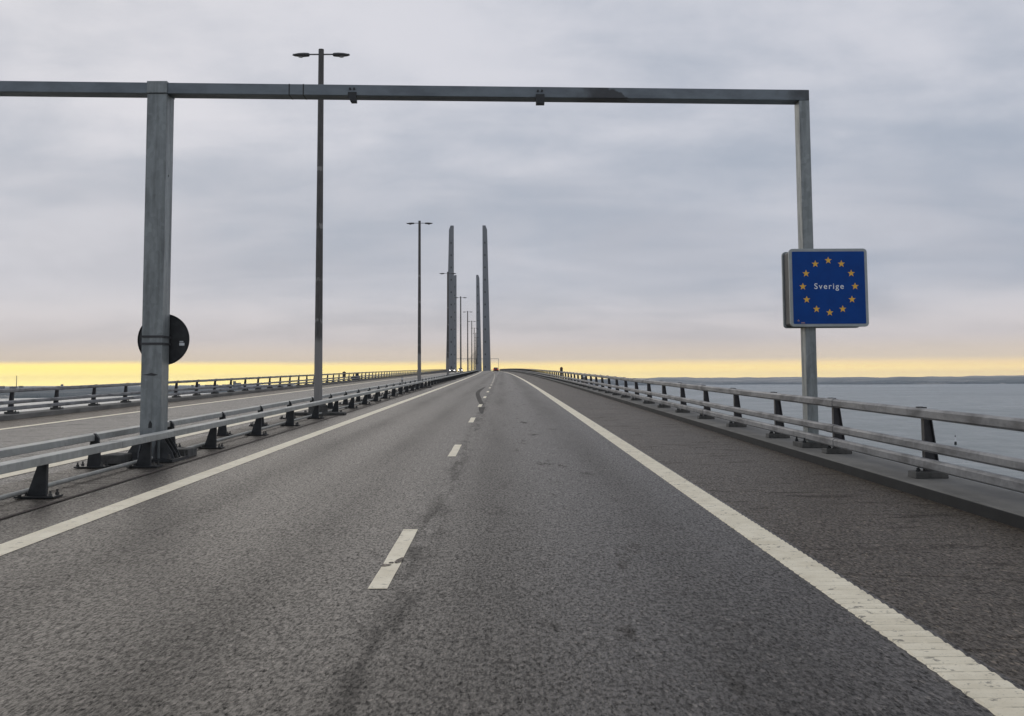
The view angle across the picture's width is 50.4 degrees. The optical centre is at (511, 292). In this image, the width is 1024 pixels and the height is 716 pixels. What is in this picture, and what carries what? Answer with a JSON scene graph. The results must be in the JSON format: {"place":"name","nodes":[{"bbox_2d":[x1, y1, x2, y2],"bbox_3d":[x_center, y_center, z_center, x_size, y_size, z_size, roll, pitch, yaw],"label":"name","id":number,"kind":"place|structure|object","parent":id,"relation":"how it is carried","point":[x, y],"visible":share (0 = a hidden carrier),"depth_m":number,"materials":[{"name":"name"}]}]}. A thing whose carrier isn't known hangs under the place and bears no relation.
{"place":"outdoors","nodes":[
{"label":"outdoors","id":0,"kind":"place"},
{"bbox_2d":[0,385,293,398],"bbox_3d":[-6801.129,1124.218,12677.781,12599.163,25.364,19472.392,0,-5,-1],"label":"shore","id":1,"kind":"structure","parent":0,"point":[66,392],"depth_m":6093.32,"materials":[{"name":"grey"}]},
{"bbox_2d":[0,371,465,484],"bbox_3d":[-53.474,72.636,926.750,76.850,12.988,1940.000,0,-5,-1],"label":"opposite road","id":2,"kind":"structure","parent":0,"point":[27,435],"depth_m":34.39,"materials":[{"name":"grey asphalt"}]},
{"bbox_2d":[0,382,424,478],"bbox_3d":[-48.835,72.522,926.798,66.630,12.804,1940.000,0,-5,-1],"label":"opposite edge line","id":3,"kind":"object","parent":2,"relation":"on","point":[69,461],"visible":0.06,"depth_m":21.95,"materials":[{"name":"paint"}]},
{"bbox_2d":[0,373,441,429],"bbox_3d":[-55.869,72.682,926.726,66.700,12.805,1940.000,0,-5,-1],"label":"opposite outer line","id":4,"kind":"object","parent":2,"relation":"on","point":[168,407],"visible":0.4,"depth_m":42.96,"materials":[{"name":"paint"}]},
{"bbox_2d":[0,372,446,428],"bbox_3d":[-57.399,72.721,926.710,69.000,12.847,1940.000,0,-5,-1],"label":"opposite shoulder","id":5,"kind":"object","parent":2,"relation":"attached to","point":[38,420],"visible":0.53,"depth_m":48.12},
{"bbox_2d":[0,371,457,420],"bbox_3d":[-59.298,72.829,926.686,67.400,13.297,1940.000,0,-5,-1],"label":"opposite kerb","id":6,"kind":"structure","parent":2,"relation":"on","point":[37,413],"depth_m":51.58,"materials":[{"name":"concrete"}]},
{"bbox_2d":[0,369,446,413],"bbox_3d":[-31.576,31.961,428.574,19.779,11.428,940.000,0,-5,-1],"label":"parapet railing","id":7,"kind":"object","parent":6,"relation":"on","point":[55,404],"visible":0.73,"depth_m":54.10,"materials":[{"name":"metal"}]},
{"bbox_2d":[0,371,1023,715],"bbox_3d":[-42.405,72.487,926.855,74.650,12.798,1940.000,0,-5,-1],"label":"road","id":8,"kind":"structure","parent":0,"point":[558,561],"depth_m":8.05,"materials":[{"name":"grey asphalt"}]},
{"bbox_2d":[0,371,481,555],"bbox_3d":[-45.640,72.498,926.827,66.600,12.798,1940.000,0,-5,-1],"label":"edge line","id":9,"kind":"object","parent":8,"relation":"on","point":[27,540],"visible":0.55,"depth_m":14.30,"materials":[{"name":"paint"}]},
{"bbox_2d":[368,373,494,588],"bbox_3d":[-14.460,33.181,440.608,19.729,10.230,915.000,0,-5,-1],"label":"lane dashes","id":10,"kind":"object","parent":8,"relation":"on","point":[383,577],"visible":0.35,"depth_m":9.70,"materials":[{"name":"paint"}]},
{"bbox_2d":[395,557,403,562],"bbox_3d":[-0.985,2.333,9.473,0.065,0.004,0.280,0,-5,-1],"label":"paint chip","id":11,"kind":"object","parent":10,"relation":"on","point":[399,560],"visible":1,"depth_m":9.45,"materials":[{"name":"paint"}]},
{"bbox_2d":[476,387,484,404],"bbox_3d":[-1.917,6.144,66.151,0.591,0.584,39.104,0,-5,-1],"label":"tar patch","id":12,"kind":"object","parent":8,"relation":"on","point":[479,399],"visible":0.94,"depth_m":58.92,"materials":[{"name":"black asphalt"}]},
{"bbox_2d":[479,407,484,413],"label":"tar repair","id":13,"kind":"structure","parent":8,"relation":"on","point":[481,410],"depth_m":41.58,"materials":[{"name":"black asphalt"}]},
{"bbox_2d":[506,372,542,390],"bbox_3d":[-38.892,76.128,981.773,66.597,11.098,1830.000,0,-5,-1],"label":"edge line","id":14,"kind":"object","parent":8,"relation":"on","point":[536,387],"visible":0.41,"depth_m":94.69,"materials":[{"name":"paint"}]},
{"bbox_2d":[501,371,1023,686],"bbox_3d":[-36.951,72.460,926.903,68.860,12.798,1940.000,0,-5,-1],"label":"road shoulder","id":15,"kind":"object","parent":8,"relation":"attached to","point":[955,576],"visible":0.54,"depth_m":11.20},
{"bbox_2d":[540,391,1023,715],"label":"ribbed edge line","id":16,"kind":"object","parent":8,"relation":"on","point":[994,693],"visible":0.99,"depth_m":7.52,"materials":[{"name":"paint"}]},
{"bbox_2d":[0,384,1023,493],"bbox_3d":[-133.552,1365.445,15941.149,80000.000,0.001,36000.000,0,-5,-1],"label":"sea","id":17,"kind":"structure","parent":0,"point":[1006,400],"depth_m":2125.21,"materials":[{"name":"liquid"}]},
{"bbox_2d":[446,225,453,368],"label":"pylon leg","id":18,"kind":"object","parent":17,"relation":"in","point":[451,292],"visible":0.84,"depth_m":1048.81,"materials":[{"name":"concrete"}]},
{"bbox_2d":[454,275,456,370],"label":"pylon leg","id":19,"kind":"object","parent":17,"relation":"in","point":[455,322],"visible":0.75,"depth_m":1537.78,"materials":[{"name":"concrete"}]},
{"bbox_2d":[476,275,481,370],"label":"pylon leg","id":20,"kind":"object","parent":17,"relation":"in","point":[478,331],"visible":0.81,"depth_m":1537.29,"materials":[{"name":"concrete"}]},
{"bbox_2d":[482,225,490,370],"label":"pylon leg","id":21,"kind":"object","parent":17,"relation":"in","point":[486,346],"visible":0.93,"depth_m":1048.20,"materials":[{"name":"concrete"}]},
{"bbox_2d":[0,0,1023,385],"label":"sky","id":22,"kind":"structure","parent":0,"point":[628,240],"materials":[{"name":"grey"}]},
{"bbox_2d":[573,375,1023,385],"bbox_3d":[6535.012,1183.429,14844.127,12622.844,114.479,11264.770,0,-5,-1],"label":"coast","id":23,"kind":"structure","parent":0,"point":[1005,379],"depth_m":14046.80},
{"bbox_3d":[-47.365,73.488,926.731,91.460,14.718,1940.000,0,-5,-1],"label":"bridge deck","id":24,"kind":"structure","parent":0,"visible":0},
{"bbox_2d":[0,380,452,519],"bbox_3d":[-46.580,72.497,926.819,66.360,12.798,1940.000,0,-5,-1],"label":"deck joint","id":25,"kind":"object","parent":24,"relation":"on","point":[162,469],"visible":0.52,"depth_m":17.09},
{"bbox_2d":[0,372,476,517],"bbox_3d":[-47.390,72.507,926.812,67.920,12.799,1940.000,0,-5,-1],"label":"median strip","id":26,"kind":"object","parent":24,"relation":"on","point":[10,506],"visible":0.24,"depth_m":17.50,"materials":[{"name":"concrete"}]},
{"bbox_2d":[0,382,436,500],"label":"conduit","id":27,"kind":"object","parent":26,"relation":"on","point":[50,484],"visible":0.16,"depth_m":17.17,"materials":[{"name":"metal"}]},
{"bbox_2d":[0,370,473,467],"bbox_3d":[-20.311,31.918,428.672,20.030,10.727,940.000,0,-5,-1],"label":"crash barrier","id":28,"kind":"object","parent":26,"relation":"on","point":[93,460],"visible":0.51,"depth_m":22.51,"materials":[{"name":"metal"}]},
{"bbox_2d":[0,370,477,498],"bbox_3d":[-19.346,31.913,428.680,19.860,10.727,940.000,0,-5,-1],"label":"crash barrier","id":29,"kind":"object","parent":26,"relation":"on","point":[38,488],"visible":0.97,"depth_m":18.41,"materials":[{"name":"metal"}]},
{"bbox_2d":[292,49,349,414],"bbox_3d":[-6.747,-2.191,38.154,2.040,12.924,0.799,0,-5,-1],"label":"street lamp","id":30,"kind":"object","parent":26,"relation":"on","point":[323,408],"visible":0.86,"depth_m":37.99,"materials":[{"name":"metal"}]},
{"bbox_2d":[0,81,826,464],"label":"portal gantry","id":31,"kind":"object","parent":26,"relation":"on","point":[160,95],"visible":0.84,"depth_m":20.17,"materials":[{"name":"metal"}]},
{"bbox_2d":[137,315,189,364],"bbox_3d":[-6.462,0.859,19.940,0.956,0.956,0.517,0,-5,-1],"label":"round sign","id":32,"kind":"object","parent":31,"relation":"attached to","point":[179,339],"visible":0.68,"depth_m":20.18,"materials":[{"name":"metal"}]},
{"bbox_2d":[781,248,868,327],"bbox_3d":[5.895,-0.062,20.519,1.460,1.460,0.570,0,-5,-1],"label":"border sign","id":33,"kind":"object","parent":31,"relation":"attached to","point":[824,288],"visible":1,"depth_m":20.25,"materials":[{"name":"metal"}]},
{"bbox_2d":[406,221,432,387],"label":"street lamp","id":34,"kind":"object","parent":26,"relation":"on","point":[419,301],"visible":0.91,"depth_m":83.97,"materials":[{"name":"metal"}]},
{"bbox_2d":[439,272,455,379],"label":"street lamp","id":35,"kind":"object","parent":26,"relation":"on","point":[447,273],"visible":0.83,"depth_m":129.90,"materials":[{"name":"metal"}]},
{"bbox_2d":[454,296,466,372],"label":"street lamp","id":36,"kind":"object","parent":26,"relation":"on","point":[460,297],"visible":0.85,"depth_m":175.69,"materials":[{"name":"metal"}]},
{"bbox_2d":[467,311,467,371],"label":"street lamp","id":37,"kind":"object","parent":26,"relation":"on","point":[467,341],"visible":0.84,"depth_m":221.64,"materials":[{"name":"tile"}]},
{"bbox_2d":[468,321,475,370],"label":"street lamp","id":38,"kind":"object","parent":26,"relation":"on","point":[471,343],"visible":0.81,"depth_m":267.61,"materials":[{"name":"metal"}]},
{"bbox_2d":[474,328,476,370],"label":"street lamp","id":39,"kind":"object","parent":26,"relation":"on","point":[474,349],"visible":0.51,"depth_m":313.44,"materials":[{"name":"metal"}]},
{"bbox_2d":[473,333,477,370],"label":"street lamp","id":40,"kind":"object","parent":26,"relation":"on","point":[475,351],"visible":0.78,"depth_m":359.36,"materials":[{"name":"metal"}]},
{"bbox_2d":[476,337,478,371],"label":"street lamp","id":41,"kind":"object","parent":26,"relation":"on","point":[476,353],"visible":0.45,"depth_m":405.18,"materials":[{"name":"metal"}]},
{"bbox_2d":[509,371,1023,529],"bbox_3d":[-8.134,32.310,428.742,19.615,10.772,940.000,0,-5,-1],"label":"kerb plate","id":42,"kind":"object","parent":24,"relation":"on","point":[1002,516],"visible":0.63,"depth_m":15.58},
{"bbox_2d":[513,371,1023,516],"bbox_3d":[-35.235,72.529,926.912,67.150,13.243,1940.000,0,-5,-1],"label":"kerb","id":43,"kind":"structure","parent":24,"relation":"on","point":[1009,501],"depth_m":15.88,"materials":[{"name":"concrete"}]},
{"bbox_2d":[486,368,1023,493],"bbox_3d":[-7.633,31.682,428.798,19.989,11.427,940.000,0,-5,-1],"label":"parapet railing","id":44,"kind":"object","parent":43,"relation":"on","point":[929,463],"visible":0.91,"depth_m":17.52,"materials":[{"name":"metal"}]}
]}

